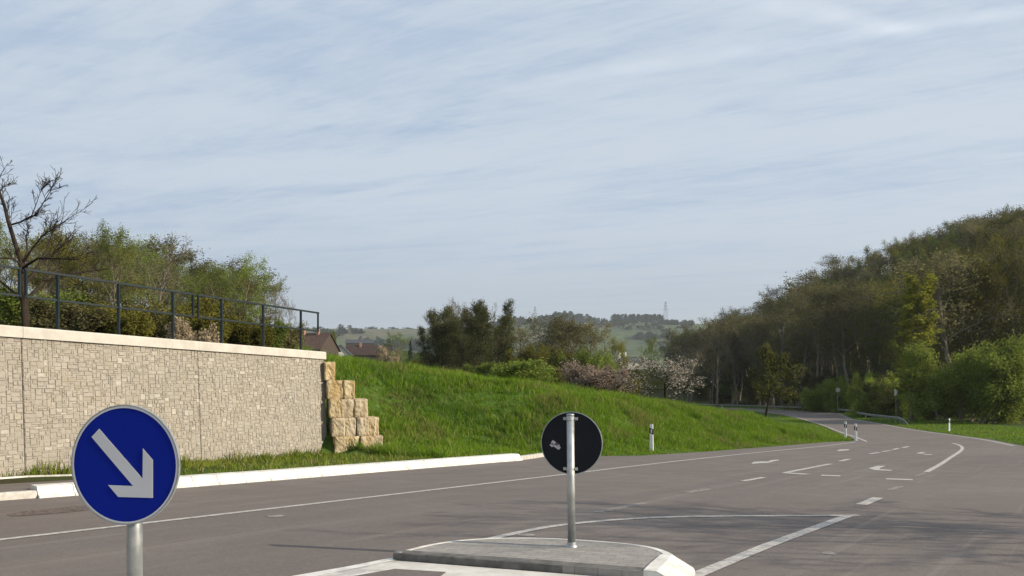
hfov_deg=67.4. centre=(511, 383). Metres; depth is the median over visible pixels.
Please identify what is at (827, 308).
tree
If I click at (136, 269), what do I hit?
tree
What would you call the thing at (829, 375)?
bush
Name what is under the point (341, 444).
stone block
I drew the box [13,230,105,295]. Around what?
tree
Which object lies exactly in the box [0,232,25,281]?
tree
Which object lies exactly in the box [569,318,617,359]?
tree
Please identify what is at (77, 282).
tree
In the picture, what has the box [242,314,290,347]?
bush
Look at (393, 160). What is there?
sky
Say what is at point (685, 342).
tree
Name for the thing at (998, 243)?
tree
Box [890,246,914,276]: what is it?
tree
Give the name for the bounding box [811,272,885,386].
tree
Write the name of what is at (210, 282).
tree
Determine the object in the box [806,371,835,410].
bush
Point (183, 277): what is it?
tree
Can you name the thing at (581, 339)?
tree
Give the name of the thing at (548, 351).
tree
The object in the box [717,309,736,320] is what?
tree
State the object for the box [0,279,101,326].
bush
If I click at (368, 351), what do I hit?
house
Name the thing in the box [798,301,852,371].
tree
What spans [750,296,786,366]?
tree
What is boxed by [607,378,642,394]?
bush
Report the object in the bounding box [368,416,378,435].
stone block
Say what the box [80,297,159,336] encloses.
bush
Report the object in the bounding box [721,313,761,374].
tree
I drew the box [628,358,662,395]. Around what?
bush
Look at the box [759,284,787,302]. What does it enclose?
tree
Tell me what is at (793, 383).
bush
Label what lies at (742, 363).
tree
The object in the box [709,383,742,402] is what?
bush
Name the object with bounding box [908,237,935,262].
tree
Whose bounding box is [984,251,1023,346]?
tree
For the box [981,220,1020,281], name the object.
tree
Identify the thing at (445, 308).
tree
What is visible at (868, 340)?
tree
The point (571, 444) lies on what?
traffic sign
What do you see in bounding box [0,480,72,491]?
pavement
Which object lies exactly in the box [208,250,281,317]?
tree
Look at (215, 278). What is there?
tree
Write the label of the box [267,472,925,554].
worn road markings
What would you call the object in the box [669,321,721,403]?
tree
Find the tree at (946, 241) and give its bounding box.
[938,234,968,255]
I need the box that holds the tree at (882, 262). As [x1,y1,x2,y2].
[851,252,897,282]
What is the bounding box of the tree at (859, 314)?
[841,280,882,374]
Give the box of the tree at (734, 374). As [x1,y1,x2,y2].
[709,318,759,406]
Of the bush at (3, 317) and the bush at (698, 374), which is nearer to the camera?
the bush at (3, 317)
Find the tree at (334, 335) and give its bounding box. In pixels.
[314,329,336,340]
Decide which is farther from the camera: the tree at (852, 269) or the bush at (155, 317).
the tree at (852, 269)
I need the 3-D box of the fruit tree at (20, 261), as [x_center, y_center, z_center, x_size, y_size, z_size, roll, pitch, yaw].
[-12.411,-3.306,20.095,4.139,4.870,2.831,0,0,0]
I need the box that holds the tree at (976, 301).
[920,245,1018,367]
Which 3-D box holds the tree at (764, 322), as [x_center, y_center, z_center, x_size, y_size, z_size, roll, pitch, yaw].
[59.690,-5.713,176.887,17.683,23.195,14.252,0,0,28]
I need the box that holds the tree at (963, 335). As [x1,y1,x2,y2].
[923,284,995,369]
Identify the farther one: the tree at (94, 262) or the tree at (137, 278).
the tree at (94, 262)
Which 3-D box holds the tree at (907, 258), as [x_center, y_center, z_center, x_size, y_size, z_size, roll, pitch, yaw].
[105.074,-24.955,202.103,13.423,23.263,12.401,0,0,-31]
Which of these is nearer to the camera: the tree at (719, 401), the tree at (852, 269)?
the tree at (719, 401)
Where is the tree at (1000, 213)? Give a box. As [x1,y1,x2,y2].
[978,206,1023,238]
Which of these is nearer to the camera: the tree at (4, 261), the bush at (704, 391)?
the tree at (4, 261)
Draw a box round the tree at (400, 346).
[383,332,413,361]
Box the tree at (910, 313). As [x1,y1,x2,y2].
[888,271,943,420]
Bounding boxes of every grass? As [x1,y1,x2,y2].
[287,344,851,457]
[776,413,1023,444]
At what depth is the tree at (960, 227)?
199.99 m
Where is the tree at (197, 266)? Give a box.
[161,251,219,301]
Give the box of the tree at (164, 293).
[132,263,196,308]
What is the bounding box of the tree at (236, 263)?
[193,255,280,308]
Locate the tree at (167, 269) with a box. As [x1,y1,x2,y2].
[130,231,192,303]
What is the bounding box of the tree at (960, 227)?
[944,219,995,250]
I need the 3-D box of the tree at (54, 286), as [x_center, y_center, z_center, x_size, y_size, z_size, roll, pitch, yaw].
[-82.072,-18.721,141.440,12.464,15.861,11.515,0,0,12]
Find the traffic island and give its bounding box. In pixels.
[393,538,694,575]
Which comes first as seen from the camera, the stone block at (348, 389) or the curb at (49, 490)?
the curb at (49, 490)
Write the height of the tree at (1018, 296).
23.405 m
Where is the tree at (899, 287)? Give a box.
[856,278,936,348]
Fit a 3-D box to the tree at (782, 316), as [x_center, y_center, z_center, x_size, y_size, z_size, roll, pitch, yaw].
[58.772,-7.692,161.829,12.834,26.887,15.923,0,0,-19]
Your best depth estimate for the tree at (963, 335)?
119.82 m
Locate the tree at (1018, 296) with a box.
[1008,279,1023,310]
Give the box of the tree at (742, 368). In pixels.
[701,321,752,404]
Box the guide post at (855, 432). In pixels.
[854,424,856,440]
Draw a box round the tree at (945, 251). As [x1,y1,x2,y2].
[916,245,965,273]
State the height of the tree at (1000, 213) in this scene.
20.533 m
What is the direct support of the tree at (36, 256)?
on the ground at (622, 335)
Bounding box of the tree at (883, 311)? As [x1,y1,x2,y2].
[871,278,937,371]
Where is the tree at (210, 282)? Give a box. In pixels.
[176,264,246,306]
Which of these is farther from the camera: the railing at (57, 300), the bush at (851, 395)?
the bush at (851, 395)
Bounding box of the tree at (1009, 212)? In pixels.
[1003,204,1021,247]
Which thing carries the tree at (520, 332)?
on the ground at (622, 335)
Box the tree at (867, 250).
[851,245,884,276]
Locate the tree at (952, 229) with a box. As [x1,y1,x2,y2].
[933,221,969,247]
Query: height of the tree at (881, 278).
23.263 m
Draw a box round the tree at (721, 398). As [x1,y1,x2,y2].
[711,322,750,403]
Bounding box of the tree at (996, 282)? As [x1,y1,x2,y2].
[969,227,1023,350]
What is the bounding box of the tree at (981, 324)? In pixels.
[949,245,1013,355]
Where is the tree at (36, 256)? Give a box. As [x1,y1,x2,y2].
[11,237,83,291]
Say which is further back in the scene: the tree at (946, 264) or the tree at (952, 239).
the tree at (952, 239)
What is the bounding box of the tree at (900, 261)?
[892,256,932,283]
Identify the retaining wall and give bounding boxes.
[0,325,326,476]
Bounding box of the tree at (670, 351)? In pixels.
[660,342,686,371]
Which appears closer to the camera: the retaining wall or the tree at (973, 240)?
the retaining wall
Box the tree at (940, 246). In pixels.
[932,237,960,257]
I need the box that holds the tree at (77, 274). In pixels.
[49,232,108,297]
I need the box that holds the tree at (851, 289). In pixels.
[833,276,874,358]
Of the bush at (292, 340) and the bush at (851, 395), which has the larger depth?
the bush at (851, 395)
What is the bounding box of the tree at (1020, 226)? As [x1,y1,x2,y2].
[1000,217,1023,245]
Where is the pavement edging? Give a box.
[0,474,71,478]
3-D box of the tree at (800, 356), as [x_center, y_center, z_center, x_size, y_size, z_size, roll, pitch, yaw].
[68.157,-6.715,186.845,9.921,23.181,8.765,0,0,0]
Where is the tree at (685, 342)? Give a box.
[664,337,690,399]
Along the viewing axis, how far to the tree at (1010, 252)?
126.23 m
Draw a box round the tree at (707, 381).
[687,329,723,386]
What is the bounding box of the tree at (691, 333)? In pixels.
[685,328,709,377]
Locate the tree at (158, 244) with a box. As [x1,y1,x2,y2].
[106,231,205,299]
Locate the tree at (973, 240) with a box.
[963,222,989,258]
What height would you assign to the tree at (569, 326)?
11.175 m
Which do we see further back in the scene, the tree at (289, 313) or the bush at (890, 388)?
the bush at (890, 388)
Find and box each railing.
[0,264,21,296]
[24,268,194,338]
[196,294,318,349]
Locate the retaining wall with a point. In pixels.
(59, 389)
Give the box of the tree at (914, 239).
[900,228,938,257]
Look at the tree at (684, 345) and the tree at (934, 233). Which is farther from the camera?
the tree at (684, 345)
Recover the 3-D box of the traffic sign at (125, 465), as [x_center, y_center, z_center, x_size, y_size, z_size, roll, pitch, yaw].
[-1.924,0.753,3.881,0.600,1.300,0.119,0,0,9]
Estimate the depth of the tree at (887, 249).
226.92 m
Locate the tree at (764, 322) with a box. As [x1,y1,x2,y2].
[736,311,810,407]
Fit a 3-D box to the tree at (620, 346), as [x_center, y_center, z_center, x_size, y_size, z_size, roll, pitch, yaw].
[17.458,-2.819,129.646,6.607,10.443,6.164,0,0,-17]
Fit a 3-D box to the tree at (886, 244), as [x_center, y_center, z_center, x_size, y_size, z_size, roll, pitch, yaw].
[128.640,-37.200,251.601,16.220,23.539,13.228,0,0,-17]
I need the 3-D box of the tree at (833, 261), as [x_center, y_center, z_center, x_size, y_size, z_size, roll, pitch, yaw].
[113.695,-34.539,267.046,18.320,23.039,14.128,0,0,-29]
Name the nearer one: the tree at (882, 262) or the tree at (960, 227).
the tree at (960, 227)
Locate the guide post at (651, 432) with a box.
[649,424,653,451]
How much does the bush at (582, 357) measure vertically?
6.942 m
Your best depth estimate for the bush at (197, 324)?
40.54 m
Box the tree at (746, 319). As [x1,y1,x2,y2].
[730,311,766,370]
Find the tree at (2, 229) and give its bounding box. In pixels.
[0,216,28,284]
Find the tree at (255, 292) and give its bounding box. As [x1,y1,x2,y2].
[228,267,279,319]
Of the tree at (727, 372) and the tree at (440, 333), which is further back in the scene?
the tree at (727, 372)
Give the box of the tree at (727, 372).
[704,325,737,385]
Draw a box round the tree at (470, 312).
[461,300,492,356]
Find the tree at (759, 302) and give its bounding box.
[756,291,781,310]
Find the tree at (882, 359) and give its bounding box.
[859,276,902,380]
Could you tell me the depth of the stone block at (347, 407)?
23.96 m
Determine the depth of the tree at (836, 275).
222.81 m
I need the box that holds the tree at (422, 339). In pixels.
[415,326,454,368]
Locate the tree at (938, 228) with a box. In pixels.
[921,224,944,247]
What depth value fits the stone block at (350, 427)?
23.93 m
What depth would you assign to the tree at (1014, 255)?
115.92 m
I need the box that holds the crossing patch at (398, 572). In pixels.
[356,569,444,575]
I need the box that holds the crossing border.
[301,558,392,575]
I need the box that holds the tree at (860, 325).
[840,283,884,372]
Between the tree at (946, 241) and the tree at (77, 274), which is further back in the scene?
the tree at (946, 241)
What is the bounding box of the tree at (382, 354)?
[374,345,400,363]
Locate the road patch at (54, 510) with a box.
[8,506,88,515]
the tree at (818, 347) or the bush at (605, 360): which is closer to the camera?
the bush at (605, 360)
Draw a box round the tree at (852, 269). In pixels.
[834,261,862,280]
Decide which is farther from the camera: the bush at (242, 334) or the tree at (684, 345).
the tree at (684, 345)
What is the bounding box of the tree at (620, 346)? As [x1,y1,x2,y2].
[604,337,633,374]
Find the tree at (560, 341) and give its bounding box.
[538,315,578,362]
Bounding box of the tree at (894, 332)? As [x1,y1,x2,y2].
[880,304,943,366]
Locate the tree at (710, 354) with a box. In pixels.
[696,327,737,383]
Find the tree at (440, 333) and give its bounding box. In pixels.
[417,309,464,369]
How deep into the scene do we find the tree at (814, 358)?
182.13 m
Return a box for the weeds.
[0,425,477,476]
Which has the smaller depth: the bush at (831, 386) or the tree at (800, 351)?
the bush at (831, 386)
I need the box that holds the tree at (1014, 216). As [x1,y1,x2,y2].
[985,205,1023,250]
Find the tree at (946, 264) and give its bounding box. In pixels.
[871,243,1023,412]
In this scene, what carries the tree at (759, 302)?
on the ground at (622, 335)
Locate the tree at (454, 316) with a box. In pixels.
[436,298,465,369]
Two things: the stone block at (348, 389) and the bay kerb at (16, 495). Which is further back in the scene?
the stone block at (348, 389)
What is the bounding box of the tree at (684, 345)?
[669,329,694,366]
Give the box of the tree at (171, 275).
[159,245,199,308]
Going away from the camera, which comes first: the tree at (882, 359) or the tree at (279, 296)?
the tree at (279, 296)
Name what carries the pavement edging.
on the ground at (622, 335)
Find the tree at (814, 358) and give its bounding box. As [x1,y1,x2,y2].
[806,318,857,381]
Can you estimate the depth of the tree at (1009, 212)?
212.64 m
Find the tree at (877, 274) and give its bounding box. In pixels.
[864,263,887,284]
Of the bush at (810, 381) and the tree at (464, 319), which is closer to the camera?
the tree at (464, 319)
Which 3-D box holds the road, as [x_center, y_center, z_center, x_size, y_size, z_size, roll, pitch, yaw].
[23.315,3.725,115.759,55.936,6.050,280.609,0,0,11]
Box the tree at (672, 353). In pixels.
[663,328,696,387]
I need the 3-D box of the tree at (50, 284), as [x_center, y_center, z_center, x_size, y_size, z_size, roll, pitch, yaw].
[-36.230,-8.640,60.898,5.211,7.727,4.604,0,0,23]
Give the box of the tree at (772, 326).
[737,313,788,381]
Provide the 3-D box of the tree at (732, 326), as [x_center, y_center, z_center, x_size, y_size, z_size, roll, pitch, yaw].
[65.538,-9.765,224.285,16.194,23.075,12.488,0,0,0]
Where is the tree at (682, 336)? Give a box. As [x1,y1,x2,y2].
[659,328,694,398]
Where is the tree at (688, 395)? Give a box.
[666,328,716,402]
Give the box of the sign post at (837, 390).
[836,388,839,414]
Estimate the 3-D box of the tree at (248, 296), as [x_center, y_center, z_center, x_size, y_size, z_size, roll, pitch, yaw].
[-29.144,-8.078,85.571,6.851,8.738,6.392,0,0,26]
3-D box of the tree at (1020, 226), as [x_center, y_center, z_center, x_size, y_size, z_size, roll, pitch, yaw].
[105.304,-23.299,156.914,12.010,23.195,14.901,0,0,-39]
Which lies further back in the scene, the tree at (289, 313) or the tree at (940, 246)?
the tree at (940, 246)
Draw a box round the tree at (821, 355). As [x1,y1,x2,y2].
[789,304,840,377]
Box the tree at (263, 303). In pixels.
[237,276,282,322]
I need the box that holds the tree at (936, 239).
[924,231,964,259]
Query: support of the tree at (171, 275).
on the ground at (622, 335)
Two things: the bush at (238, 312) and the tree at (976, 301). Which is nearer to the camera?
the bush at (238, 312)
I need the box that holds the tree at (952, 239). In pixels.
[932,228,981,259]
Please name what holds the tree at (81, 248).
on the ground at (622, 335)
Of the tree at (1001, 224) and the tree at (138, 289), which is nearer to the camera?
the tree at (138, 289)
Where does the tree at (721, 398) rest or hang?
on the ground at (622, 335)
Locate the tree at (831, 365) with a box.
[790,298,846,374]
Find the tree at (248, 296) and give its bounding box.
[211,273,286,325]
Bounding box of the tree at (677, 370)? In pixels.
[615,354,711,400]
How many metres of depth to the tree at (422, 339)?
109.37 m
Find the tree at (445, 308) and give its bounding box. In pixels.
[427,302,464,370]
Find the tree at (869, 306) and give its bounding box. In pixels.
[853,283,901,372]
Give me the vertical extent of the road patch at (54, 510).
0.055 m
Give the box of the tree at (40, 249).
[7,224,81,294]
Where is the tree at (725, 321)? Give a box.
[710,311,740,384]
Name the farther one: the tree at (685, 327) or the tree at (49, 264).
the tree at (685, 327)
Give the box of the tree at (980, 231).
[957,225,1015,259]
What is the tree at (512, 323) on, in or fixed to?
on the ground at (622, 335)
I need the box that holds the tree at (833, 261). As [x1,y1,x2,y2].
[815,253,863,278]
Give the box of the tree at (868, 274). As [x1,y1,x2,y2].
[850,266,889,353]
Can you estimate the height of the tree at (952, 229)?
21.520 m
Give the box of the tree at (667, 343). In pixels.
[662,335,687,361]
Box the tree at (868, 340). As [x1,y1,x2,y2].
[837,293,893,376]
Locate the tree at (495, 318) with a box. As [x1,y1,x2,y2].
[482,302,504,361]
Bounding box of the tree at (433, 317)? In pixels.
[426,298,484,370]
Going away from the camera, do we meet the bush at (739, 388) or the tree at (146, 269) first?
the tree at (146, 269)
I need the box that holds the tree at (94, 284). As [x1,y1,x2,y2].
[74,242,141,301]
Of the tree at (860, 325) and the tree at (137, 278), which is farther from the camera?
the tree at (860, 325)
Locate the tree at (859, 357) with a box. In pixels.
[837,295,882,378]
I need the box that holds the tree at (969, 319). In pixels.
[925,259,992,354]
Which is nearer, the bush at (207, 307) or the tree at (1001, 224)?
the bush at (207, 307)
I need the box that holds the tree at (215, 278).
[190,266,232,300]
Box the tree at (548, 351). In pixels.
[529,345,558,365]
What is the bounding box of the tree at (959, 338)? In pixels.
[930,242,1013,356]
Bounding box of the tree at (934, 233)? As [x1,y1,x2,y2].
[929,226,949,239]
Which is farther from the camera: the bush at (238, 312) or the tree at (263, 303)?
the tree at (263, 303)
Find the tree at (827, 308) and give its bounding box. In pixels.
[800,282,855,411]
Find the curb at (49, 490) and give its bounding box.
[30,453,522,497]
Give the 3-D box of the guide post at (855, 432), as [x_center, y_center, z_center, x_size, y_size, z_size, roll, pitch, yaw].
[18.049,2.584,40.347,0.154,1.020,0.119,0,0,20]
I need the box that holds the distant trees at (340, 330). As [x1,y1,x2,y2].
[306,319,694,363]
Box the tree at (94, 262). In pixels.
[78,236,116,296]
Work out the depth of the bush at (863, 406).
100.77 m
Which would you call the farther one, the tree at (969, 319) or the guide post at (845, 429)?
the tree at (969, 319)
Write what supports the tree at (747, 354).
on the ground at (622, 335)
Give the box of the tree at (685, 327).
[682,320,696,332]
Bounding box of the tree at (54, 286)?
[28,238,93,294]
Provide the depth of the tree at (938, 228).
238.23 m
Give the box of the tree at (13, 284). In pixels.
[0,236,31,288]
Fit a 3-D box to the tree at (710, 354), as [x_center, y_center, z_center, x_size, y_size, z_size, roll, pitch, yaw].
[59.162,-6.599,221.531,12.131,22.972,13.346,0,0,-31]
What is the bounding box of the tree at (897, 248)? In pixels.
[884,238,911,280]
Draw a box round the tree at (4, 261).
[0,253,13,271]
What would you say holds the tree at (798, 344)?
on the ground at (622, 335)
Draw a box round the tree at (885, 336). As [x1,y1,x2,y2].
[862,285,922,365]
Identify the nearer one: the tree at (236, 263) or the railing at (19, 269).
the railing at (19, 269)
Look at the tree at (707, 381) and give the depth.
231.09 m
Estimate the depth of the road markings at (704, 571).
10.27 m
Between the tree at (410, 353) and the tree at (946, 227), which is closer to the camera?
the tree at (946, 227)
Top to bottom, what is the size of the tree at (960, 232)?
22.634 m
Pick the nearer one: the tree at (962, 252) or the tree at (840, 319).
the tree at (962, 252)
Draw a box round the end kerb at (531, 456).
[520,453,543,459]
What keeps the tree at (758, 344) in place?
on the ground at (622, 335)
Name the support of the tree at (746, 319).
on the ground at (622, 335)
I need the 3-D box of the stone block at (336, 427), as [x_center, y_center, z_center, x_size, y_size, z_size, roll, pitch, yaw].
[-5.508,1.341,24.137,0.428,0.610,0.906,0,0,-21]
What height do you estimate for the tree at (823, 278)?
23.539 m
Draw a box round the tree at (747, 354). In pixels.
[731,317,793,405]
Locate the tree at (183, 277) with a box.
[150,260,209,308]
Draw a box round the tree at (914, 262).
[889,254,937,277]
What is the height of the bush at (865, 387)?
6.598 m
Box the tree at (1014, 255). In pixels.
[984,240,1023,340]
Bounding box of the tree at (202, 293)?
[165,281,232,305]
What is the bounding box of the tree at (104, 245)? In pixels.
[88,218,140,305]
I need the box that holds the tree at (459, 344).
[445,305,500,367]
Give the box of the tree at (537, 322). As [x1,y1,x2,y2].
[512,312,582,352]
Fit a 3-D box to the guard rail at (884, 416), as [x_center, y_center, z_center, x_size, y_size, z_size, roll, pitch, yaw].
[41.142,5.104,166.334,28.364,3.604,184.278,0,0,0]
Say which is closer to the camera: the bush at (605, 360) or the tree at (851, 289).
the bush at (605, 360)
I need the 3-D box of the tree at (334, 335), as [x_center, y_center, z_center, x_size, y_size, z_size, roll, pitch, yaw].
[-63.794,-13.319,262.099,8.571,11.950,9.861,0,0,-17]
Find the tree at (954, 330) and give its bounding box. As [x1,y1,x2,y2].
[922,262,990,371]
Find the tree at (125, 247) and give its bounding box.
[77,225,162,299]
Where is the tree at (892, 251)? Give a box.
[874,245,922,279]
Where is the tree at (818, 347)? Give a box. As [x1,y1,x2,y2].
[793,275,848,384]
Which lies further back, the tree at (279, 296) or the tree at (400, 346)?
the tree at (400, 346)
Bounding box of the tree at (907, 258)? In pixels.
[894,246,926,275]
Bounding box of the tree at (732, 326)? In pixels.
[712,312,753,380]
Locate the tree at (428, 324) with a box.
[423,309,441,368]
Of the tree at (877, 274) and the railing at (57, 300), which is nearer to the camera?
the railing at (57, 300)
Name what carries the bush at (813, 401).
on the ground at (622, 335)
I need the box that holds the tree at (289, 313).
[278,296,297,327]
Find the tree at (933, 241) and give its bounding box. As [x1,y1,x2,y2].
[926,236,953,262]
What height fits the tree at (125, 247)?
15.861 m
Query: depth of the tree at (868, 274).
195.83 m
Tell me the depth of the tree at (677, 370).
54.57 m
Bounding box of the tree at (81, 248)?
[20,228,86,293]
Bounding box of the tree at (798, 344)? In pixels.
[772,305,812,375]
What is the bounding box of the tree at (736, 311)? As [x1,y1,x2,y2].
[719,306,750,317]
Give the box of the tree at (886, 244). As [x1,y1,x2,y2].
[881,236,920,265]
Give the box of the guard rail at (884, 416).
[700,404,907,424]
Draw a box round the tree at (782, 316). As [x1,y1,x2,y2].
[759,286,816,408]
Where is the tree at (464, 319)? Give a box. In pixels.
[455,302,469,372]
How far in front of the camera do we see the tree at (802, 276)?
261.04 m
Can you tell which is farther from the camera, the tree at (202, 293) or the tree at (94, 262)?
the tree at (94, 262)
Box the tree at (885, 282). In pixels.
[866,273,904,323]
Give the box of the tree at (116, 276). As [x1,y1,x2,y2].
[74,236,143,304]
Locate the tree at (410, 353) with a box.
[407,340,412,362]
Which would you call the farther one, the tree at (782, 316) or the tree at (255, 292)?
the tree at (782, 316)
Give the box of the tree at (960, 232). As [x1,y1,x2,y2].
[949,218,977,250]
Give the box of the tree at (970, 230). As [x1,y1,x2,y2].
[950,219,1004,252]
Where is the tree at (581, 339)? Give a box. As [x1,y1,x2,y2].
[566,315,597,356]
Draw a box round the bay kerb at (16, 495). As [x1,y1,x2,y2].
[0,490,36,500]
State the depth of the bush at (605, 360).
101.23 m
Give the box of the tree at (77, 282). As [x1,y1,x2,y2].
[53,234,125,303]
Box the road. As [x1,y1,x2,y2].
[0,407,1023,575]
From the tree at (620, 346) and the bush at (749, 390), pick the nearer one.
the tree at (620, 346)
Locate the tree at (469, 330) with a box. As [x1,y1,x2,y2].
[455,300,501,371]
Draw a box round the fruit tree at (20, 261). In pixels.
[0,156,121,326]
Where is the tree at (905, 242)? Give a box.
[892,235,924,255]
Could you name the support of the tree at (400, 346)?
on the ground at (622, 335)
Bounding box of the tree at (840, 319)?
[832,282,861,373]
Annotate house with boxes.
[299,329,340,355]
[338,345,352,356]
[345,339,373,346]
[346,343,391,359]
[620,358,652,369]
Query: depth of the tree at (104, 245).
59.38 m
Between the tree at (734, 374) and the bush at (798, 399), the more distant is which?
the tree at (734, 374)
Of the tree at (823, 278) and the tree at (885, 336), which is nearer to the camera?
the tree at (885, 336)
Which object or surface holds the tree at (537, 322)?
on the ground at (622, 335)
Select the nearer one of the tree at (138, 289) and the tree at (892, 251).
the tree at (138, 289)
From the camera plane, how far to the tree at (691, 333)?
243.28 m
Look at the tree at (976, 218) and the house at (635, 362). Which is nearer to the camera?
the tree at (976, 218)
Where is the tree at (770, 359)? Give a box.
[746,341,809,416]
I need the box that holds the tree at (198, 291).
[170,272,227,306]
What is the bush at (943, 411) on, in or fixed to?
on the ground at (622, 335)
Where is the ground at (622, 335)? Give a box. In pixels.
[0,320,1023,491]
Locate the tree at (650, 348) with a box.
[636,336,663,396]
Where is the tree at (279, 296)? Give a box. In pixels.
[262,275,290,322]
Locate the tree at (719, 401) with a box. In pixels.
[694,320,735,405]
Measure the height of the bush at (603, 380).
3.088 m
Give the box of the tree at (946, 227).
[937,221,966,246]
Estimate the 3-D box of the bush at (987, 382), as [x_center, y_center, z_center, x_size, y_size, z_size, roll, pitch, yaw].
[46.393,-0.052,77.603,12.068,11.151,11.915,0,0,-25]
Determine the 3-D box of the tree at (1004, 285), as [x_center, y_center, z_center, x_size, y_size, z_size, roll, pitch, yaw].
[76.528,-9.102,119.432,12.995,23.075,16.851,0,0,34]
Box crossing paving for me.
[294,560,585,575]
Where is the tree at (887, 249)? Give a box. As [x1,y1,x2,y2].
[875,242,918,273]
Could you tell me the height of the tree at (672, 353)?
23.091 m
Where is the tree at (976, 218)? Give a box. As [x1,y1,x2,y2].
[941,214,993,243]
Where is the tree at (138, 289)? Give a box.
[96,245,161,303]
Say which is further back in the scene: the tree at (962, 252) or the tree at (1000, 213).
the tree at (1000, 213)
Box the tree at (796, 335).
[775,267,847,409]
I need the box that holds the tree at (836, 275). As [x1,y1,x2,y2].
[821,261,861,290]
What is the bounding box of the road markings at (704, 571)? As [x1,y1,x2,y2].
[0,407,1013,575]
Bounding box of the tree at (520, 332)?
[508,324,541,355]
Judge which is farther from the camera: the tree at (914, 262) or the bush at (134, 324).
the tree at (914, 262)
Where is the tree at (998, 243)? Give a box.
[968,230,1023,285]
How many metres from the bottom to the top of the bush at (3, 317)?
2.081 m
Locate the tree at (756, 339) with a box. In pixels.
[741,316,794,404]
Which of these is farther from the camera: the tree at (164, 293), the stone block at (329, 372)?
the tree at (164, 293)
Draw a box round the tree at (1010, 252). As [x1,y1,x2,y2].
[986,237,1022,323]
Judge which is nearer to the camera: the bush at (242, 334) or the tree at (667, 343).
the bush at (242, 334)
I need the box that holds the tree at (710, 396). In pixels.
[693,330,724,403]
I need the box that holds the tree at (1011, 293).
[997,233,1023,310]
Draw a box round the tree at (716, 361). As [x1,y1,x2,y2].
[695,317,734,408]
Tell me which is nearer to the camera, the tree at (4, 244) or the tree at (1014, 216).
the tree at (4, 244)
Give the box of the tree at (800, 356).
[777,310,811,395]
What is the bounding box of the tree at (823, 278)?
[812,268,840,286]
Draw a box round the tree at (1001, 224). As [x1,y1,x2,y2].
[981,210,1017,240]
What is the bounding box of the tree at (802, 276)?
[793,268,821,285]
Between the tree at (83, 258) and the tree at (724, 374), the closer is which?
the tree at (83, 258)
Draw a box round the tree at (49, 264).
[2,234,89,295]
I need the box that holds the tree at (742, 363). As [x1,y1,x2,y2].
[730,318,761,400]
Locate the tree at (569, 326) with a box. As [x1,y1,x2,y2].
[534,317,592,355]
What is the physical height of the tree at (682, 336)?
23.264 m
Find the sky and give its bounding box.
[0,0,1023,328]
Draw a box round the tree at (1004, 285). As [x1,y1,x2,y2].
[965,254,1022,346]
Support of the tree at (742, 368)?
on the ground at (622, 335)
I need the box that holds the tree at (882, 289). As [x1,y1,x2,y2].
[868,281,900,372]
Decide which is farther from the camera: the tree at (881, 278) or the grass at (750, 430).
the tree at (881, 278)
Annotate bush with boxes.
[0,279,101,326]
[0,309,10,322]
[13,295,113,332]
[60,291,163,325]
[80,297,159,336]
[111,295,175,338]
[148,292,234,338]
[158,298,233,343]
[164,315,219,342]
[202,304,257,328]
[223,309,275,346]
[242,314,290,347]
[281,320,310,349]
[408,356,425,363]
[462,361,498,376]
[486,357,566,383]
[503,340,548,367]
[538,339,576,366]
[542,364,566,384]
[556,347,599,370]
[556,358,635,393]
[594,348,617,372]
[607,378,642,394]
[625,365,654,397]
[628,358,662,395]
[670,381,699,390]
[684,382,709,398]
[689,365,708,383]
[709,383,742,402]
[721,372,747,393]
[734,374,752,404]
[742,376,774,406]
[765,378,803,405]
[772,371,812,409]
[786,365,827,400]
[795,366,832,410]
[798,374,851,411]
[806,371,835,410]
[821,369,853,411]
[821,371,879,412]
[841,370,878,401]
[843,369,897,415]
[849,370,895,416]
[850,370,907,417]
[863,376,908,415]
[868,379,918,417]
[891,329,1023,423]
[903,375,966,420]
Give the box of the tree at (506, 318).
[460,298,515,363]
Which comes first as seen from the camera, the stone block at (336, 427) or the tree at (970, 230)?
the stone block at (336, 427)
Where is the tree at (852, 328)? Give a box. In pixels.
[832,295,865,379]
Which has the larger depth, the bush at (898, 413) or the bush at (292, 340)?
the bush at (898, 413)
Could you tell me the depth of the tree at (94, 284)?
89.81 m
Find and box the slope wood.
[359,314,664,344]
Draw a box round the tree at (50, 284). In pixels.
[15,228,86,298]
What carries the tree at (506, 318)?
on the ground at (622, 335)
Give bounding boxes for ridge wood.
[496,311,605,324]
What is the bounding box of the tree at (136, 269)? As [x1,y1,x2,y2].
[111,239,173,303]
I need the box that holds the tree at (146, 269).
[124,244,191,305]
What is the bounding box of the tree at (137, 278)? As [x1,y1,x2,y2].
[124,251,152,301]
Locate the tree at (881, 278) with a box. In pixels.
[856,270,893,363]
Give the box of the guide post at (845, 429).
[844,421,846,437]
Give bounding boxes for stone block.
[323,362,335,380]
[325,380,342,398]
[326,399,340,417]
[329,417,345,436]
[333,436,348,453]
[340,399,354,417]
[341,380,354,398]
[345,417,355,435]
[348,436,358,449]
[354,398,367,416]
[355,417,368,435]
[359,436,373,446]
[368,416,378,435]
[373,435,382,444]
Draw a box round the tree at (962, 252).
[920,244,976,276]
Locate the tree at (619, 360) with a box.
[615,357,635,376]
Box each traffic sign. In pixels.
[71,405,180,575]
[541,412,602,547]
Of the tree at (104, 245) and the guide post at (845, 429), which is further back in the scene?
the tree at (104, 245)
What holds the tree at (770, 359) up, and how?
on the ground at (622, 335)
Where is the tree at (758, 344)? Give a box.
[736,312,780,407]
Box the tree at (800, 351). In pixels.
[791,320,813,379]
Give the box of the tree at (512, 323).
[489,315,518,377]
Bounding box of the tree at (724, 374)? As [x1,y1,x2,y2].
[686,321,738,405]
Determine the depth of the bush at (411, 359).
237.95 m

